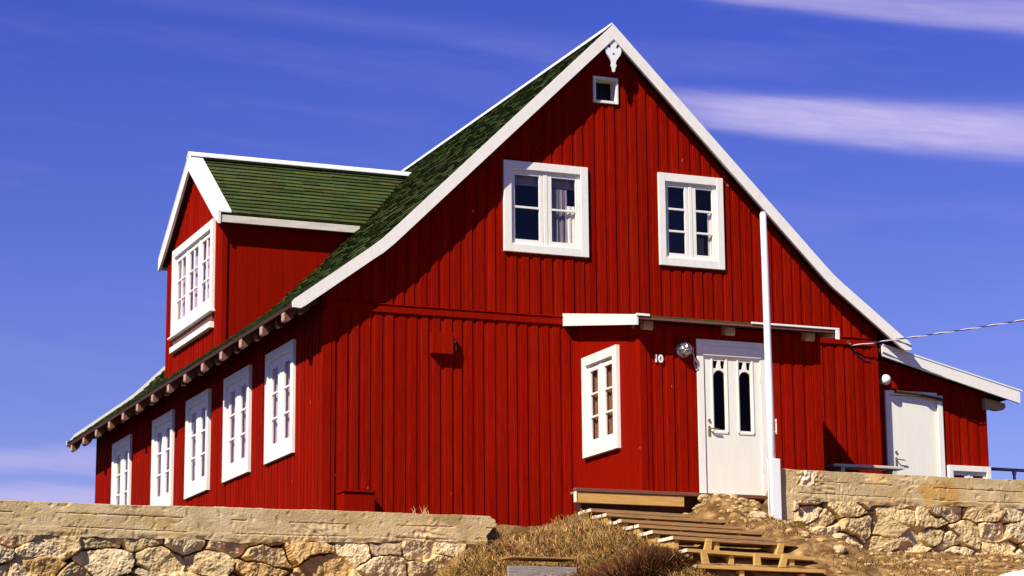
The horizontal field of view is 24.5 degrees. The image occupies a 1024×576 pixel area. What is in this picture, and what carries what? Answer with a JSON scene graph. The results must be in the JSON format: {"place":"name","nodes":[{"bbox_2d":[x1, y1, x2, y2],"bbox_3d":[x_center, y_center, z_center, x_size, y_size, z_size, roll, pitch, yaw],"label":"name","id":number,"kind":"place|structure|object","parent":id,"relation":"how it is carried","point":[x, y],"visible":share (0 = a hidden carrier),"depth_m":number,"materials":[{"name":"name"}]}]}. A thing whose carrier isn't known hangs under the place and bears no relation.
{"place":"outdoors","nodes":[
{"label":"outdoors","id":0,"kind":"place"},
{"bbox_2d":[0,0,1023,503],"label":"sky","id":1,"kind":"structure","parent":0,"point":[888,135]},
{"bbox_2d":[8,491,1023,575],"bbox_3d":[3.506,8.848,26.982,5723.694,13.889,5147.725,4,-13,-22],"label":"ground","id":2,"kind":"structure","parent":0,"point":[811,547],"depth_m":27.87,"materials":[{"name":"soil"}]},
{"bbox_2d":[0,500,494,575],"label":"retaining wall","id":3,"kind":"structure","parent":2,"relation":"on","point":[38,538],"depth_m":27.23,"materials":[{"name":"stone"}]},
{"bbox_2d":[411,508,428,513],"bbox_3d":[-1.104,2.674,28.347,0.233,0.129,0.010,4,-13,-22],"label":"grass tuft","id":4,"kind":"object","parent":3,"relation":"on","point":[421,510],"visible":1,"depth_m":28.35,"materials":[{"name":"beige plant"}]},
{"bbox_2d":[499,556,576,575],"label":"half buried board","id":5,"kind":"object","parent":2,"relation":"on","point":[524,571],"visible":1,"depth_m":26.52,"materials":[{"name":"grey wood"}]},
{"bbox_2d":[66,23,1022,526],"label":"timber house","id":6,"kind":"structure","parent":2,"relation":"on","point":[566,249],"depth_m":33.17,"materials":[{"name":"red wood"}]},
{"bbox_2d":[111,434,131,504],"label":"window","id":7,"kind":"structure","parent":6,"relation":"in","point":[122,449],"depth_m":41.79,"materials":[{"name":"white paint"}]},
{"bbox_2d":[150,409,174,505],"bbox_3d":[-5.726,2.893,39.046,0.181,1.580,1.360,4,-13,-22],"label":"window","id":8,"kind":"structure","parent":6,"relation":"in","point":[163,427],"depth_m":39.05,"materials":[{"name":"white paint"}]},
{"bbox_2d":[170,218,215,335],"bbox_3d":[-5.089,-0.132,38.025,0.186,1.455,2.550,4,-13,-22],"label":"window","id":9,"kind":"structure","parent":6,"relation":"in","point":[193,262],"depth_m":38.09,"materials":[{"name":"white paint"}]},
{"bbox_2d":[184,388,211,499],"bbox_3d":[-4.878,2.464,37.017,0.181,1.580,1.360,4,-13,-22],"label":"window","id":10,"kind":"structure","parent":6,"relation":"in","point":[198,408],"depth_m":37.01,"materials":[{"name":"white paint"}]},
{"bbox_2d":[222,365,251,482],"bbox_3d":[-4.020,2.030,34.967,0.181,1.580,1.380,4,-13,-22],"label":"window","id":11,"kind":"structure","parent":6,"relation":"in","point":[237,388],"depth_m":34.97,"materials":[{"name":"white paint"}]},
{"bbox_2d":[264,339,295,464],"bbox_3d":[-3.185,1.608,32.973,0.181,1.580,1.345,4,-13,-22],"label":"window","id":12,"kind":"structure","parent":6,"relation":"in","point":[280,364],"depth_m":32.98,"materials":[{"name":"white paint"}]},
{"bbox_2d":[336,489,376,511],"bbox_3d":[-2.044,2.975,30.899,0.460,0.670,0.310,4,-13,-22],"label":"meter cabinet","id":13,"kind":"object","parent":6,"relation":"attached to","point":[363,500],"visible":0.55,"depth_m":30.82,"materials":[{"name":"red metal"}]},
{"bbox_2d":[430,331,456,354],"bbox_3d":[-0.929,0.753,31.956,0.368,0.295,0.108,4,-13,-22],"label":"vent box","id":14,"kind":"object","parent":6,"relation":"attached to","point":[441,343],"visible":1,"depth_m":31.90,"materials":[{"name":"metal"}]},
{"bbox_2d":[503,159,588,257],"bbox_3d":[0.450,-1.092,33.026,1.283,1.302,0.186,4,-13,-22],"label":"window","id":15,"kind":"structure","parent":6,"relation":"in","point":[563,229],"depth_m":33.04,"materials":[{"name":"white paint"}]},
{"bbox_2d":[581,345,620,458],"bbox_3d":[1.252,1.544,31.739,0.186,1.385,1.125,4,-13,-22],"label":"window","id":16,"kind":"structure","parent":6,"relation":"in","point":[600,371],"depth_m":31.72,"materials":[{"name":"white paint"}]},
{"bbox_2d":[593,76,618,104],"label":"window","id":17,"kind":"structure","parent":6,"relation":"in","point":[600,91],"depth_m":33.79,"materials":[{"name":"white paint"}]},
{"bbox_2d":[655,354,662,362],"bbox_3d":[1.922,0.921,30.803,0.116,0.107,0.008,4,-13,-22],"label":"house number","id":18,"kind":"object","parent":6,"relation":"attached to","point":[661,361],"visible":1,"depth_m":30.80,"materials":[{"name":"white paint"}]},
{"bbox_2d":[675,342,698,369],"bbox_3d":[2.320,0.885,30.915,0.327,0.370,0.152,4,-13,-22],"label":"wall lamp","id":19,"kind":"object","parent":6,"relation":"attached to","point":[683,349],"visible":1,"depth_m":30.89,"materials":[{"name":"silver metal"}]},
{"bbox_2d":[657,172,724,270],"bbox_3d":[2.499,-0.919,33.977,1.036,1.356,0.421,4,-13,-22],"label":"window","id":20,"kind":"structure","parent":6,"relation":"in","point":[681,233],"depth_m":33.89,"materials":[{"name":"white paint"}]},
{"bbox_2d":[696,339,767,500],"bbox_3d":[2.912,1.733,31.046,1.063,2.105,0.120,4,-13,-22],"label":"front door","id":21,"kind":"structure","parent":6,"relation":"in","point":[732,436],"depth_m":31.06,"materials":[{"name":"white paint"}]},
{"bbox_2d":[879,374,890,384],"bbox_3d":[5.487,1.351,34.668,0.156,0.156,0.193,4,-13,-22],"label":"wall lamp","id":22,"kind":"object","parent":6,"relation":"attached to","point":[885,379],"visible":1,"depth_m":34.60,"materials":[{"name":"white glass"}]},
{"bbox_2d":[884,390,945,476],"bbox_3d":[5.956,2.611,34.693,0.980,2.207,0.122,4,-13,-22],"label":"annex door","id":23,"kind":"structure","parent":6,"relation":"in","point":[913,432],"depth_m":34.81,"materials":[{"name":"white paint"}]},
{"bbox_2d":[847,319,1023,361],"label":"power cable","id":24,"kind":"object","parent":6,"relation":"attached to","point":[849,343],"visible":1,"depth_m":34.47,"materials":[{"name":"bare twisted metal wire"},{"name":"plastic insulation"}]},
{"bbox_2d":[947,465,991,478],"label":"window","id":25,"kind":"structure","parent":6,"relation":"in","point":[952,470],"depth_m":35.01,"materials":[{"name":"white paint"}]},
{"bbox_2d":[571,542,704,575],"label":"heather bush","id":26,"kind":"object","parent":2,"relation":"on","point":[645,560],"visible":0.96,"depth_m":26.41,"materials":[{"name":"brown plant"}]},
{"bbox_2d":[570,488,825,575],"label":"wooden steps","id":27,"kind":"structure","parent":2,"relation":"on","point":[660,518],"depth_m":28.34,"materials":[{"name":"wood"}]},
{"bbox_2d":[698,494,709,501],"bbox_3d":[2.441,2.679,29.988,0.151,0.103,0.220,-6,-13,26],"label":"loose stone","id":28,"kind":"object","parent":2,"relation":"on","point":[701,497],"visible":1,"depth_m":29.92,"materials":[{"name":"beige stone"}]},
{"bbox_2d":[749,511,768,518],"bbox_3d":[3.069,2.843,29.338,0.275,0.136,0.195,1,-12,-9],"label":"loose stone","id":29,"kind":"object","parent":2,"relation":"on","point":[763,515],"visible":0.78,"depth_m":29.27,"materials":[{"name":"beige stone"}]},
{"bbox_2d":[760,212,781,519],"bbox_3d":[3.301,1.093,30.133,0.153,4.240,0.110,4,-13,-22],"label":"flagpole","id":30,"kind":"object","parent":2,"relation":"on","point":[774,487],"visible":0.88,"depth_m":30.04,"materials":[{"name":"white metal"}]},
{"bbox_2d":[801,532,810,536],"bbox_3d":[3.494,2.930,28.007,0.116,0.075,0.152,-4,-12,18],"label":"loose stone","id":31,"kind":"object","parent":2,"relation":"on","point":[806,534],"visible":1,"depth_m":27.94,"materials":[{"name":"beige stone"}]},
{"bbox_2d":[833,545,846,553],"bbox_3d":[3.846,3.080,27.684,0.169,0.122,0.238,-3,-12,10],"label":"loose stone","id":32,"kind":"object","parent":2,"relation":"on","point":[840,549],"visible":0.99,"depth_m":27.59,"materials":[{"name":"beige stone"}]},
{"bbox_2d":[832,533,847,540],"bbox_3d":[3.897,2.971,28.061,0.198,0.096,0.151,-11,-16,42],"label":"loose stone","id":33,"kind":"object","parent":2,"relation":"on","point":[840,536],"visible":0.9,"depth_m":28.00,"materials":[{"name":"beige stone"}]},
{"bbox_2d":[845,540,858,546],"bbox_3d":[4.029,3.131,28.525,0.316,0.168,0.224,3,-12,-14],"label":"loose stone","id":34,"kind":"object","parent":2,"relation":"on","point":[853,542],"visible":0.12,"depth_m":28.48,"materials":[{"name":"beige stone"}]},
{"bbox_2d":[683,493,1022,575],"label":"scattered rubble","id":35,"kind":"object","parent":2,"relation":"on","point":[756,508],"visible":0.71,"depth_m":29.35,"materials":[{"name":"stone"}]},
{"bbox_2d":[825,463,903,474],"bbox_3d":[5.045,2.887,33.614,1.150,0.700,0.260,4,-13,-22],"label":"bench","id":36,"kind":"object","parent":2,"relation":"on","point":[837,467],"visible":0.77,"depth_m":33.61,"materials":[{"name":"white paint"}]},
{"bbox_2d":[767,468,1023,557],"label":"retaining wall","id":37,"kind":"structure","parent":2,"relation":"on","point":[903,512],"depth_m":30.56,"materials":[{"name":"stone"}]},
{"bbox_2d":[991,467,1023,479],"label":"pipe railing","id":38,"kind":"object","parent":2,"relation":"on","point":[1013,471],"visible":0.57,"depth_m":36.16,"materials":[{"name":"grey metal"}]},
{"bbox_2d":[1000,569,1023,575],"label":"snow patch","id":39,"kind":"object","parent":2,"relation":"on","point":[1017,573],"visible":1,"depth_m":27.38,"materials":[{"name":"white snow"}]},
{"bbox_2d":[437,508,705,575],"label":"dead grass","id":40,"kind":"structure","parent":0,"point":[596,520],"depth_m":27.87,"materials":[{"name":"brown plant"}]}
]}

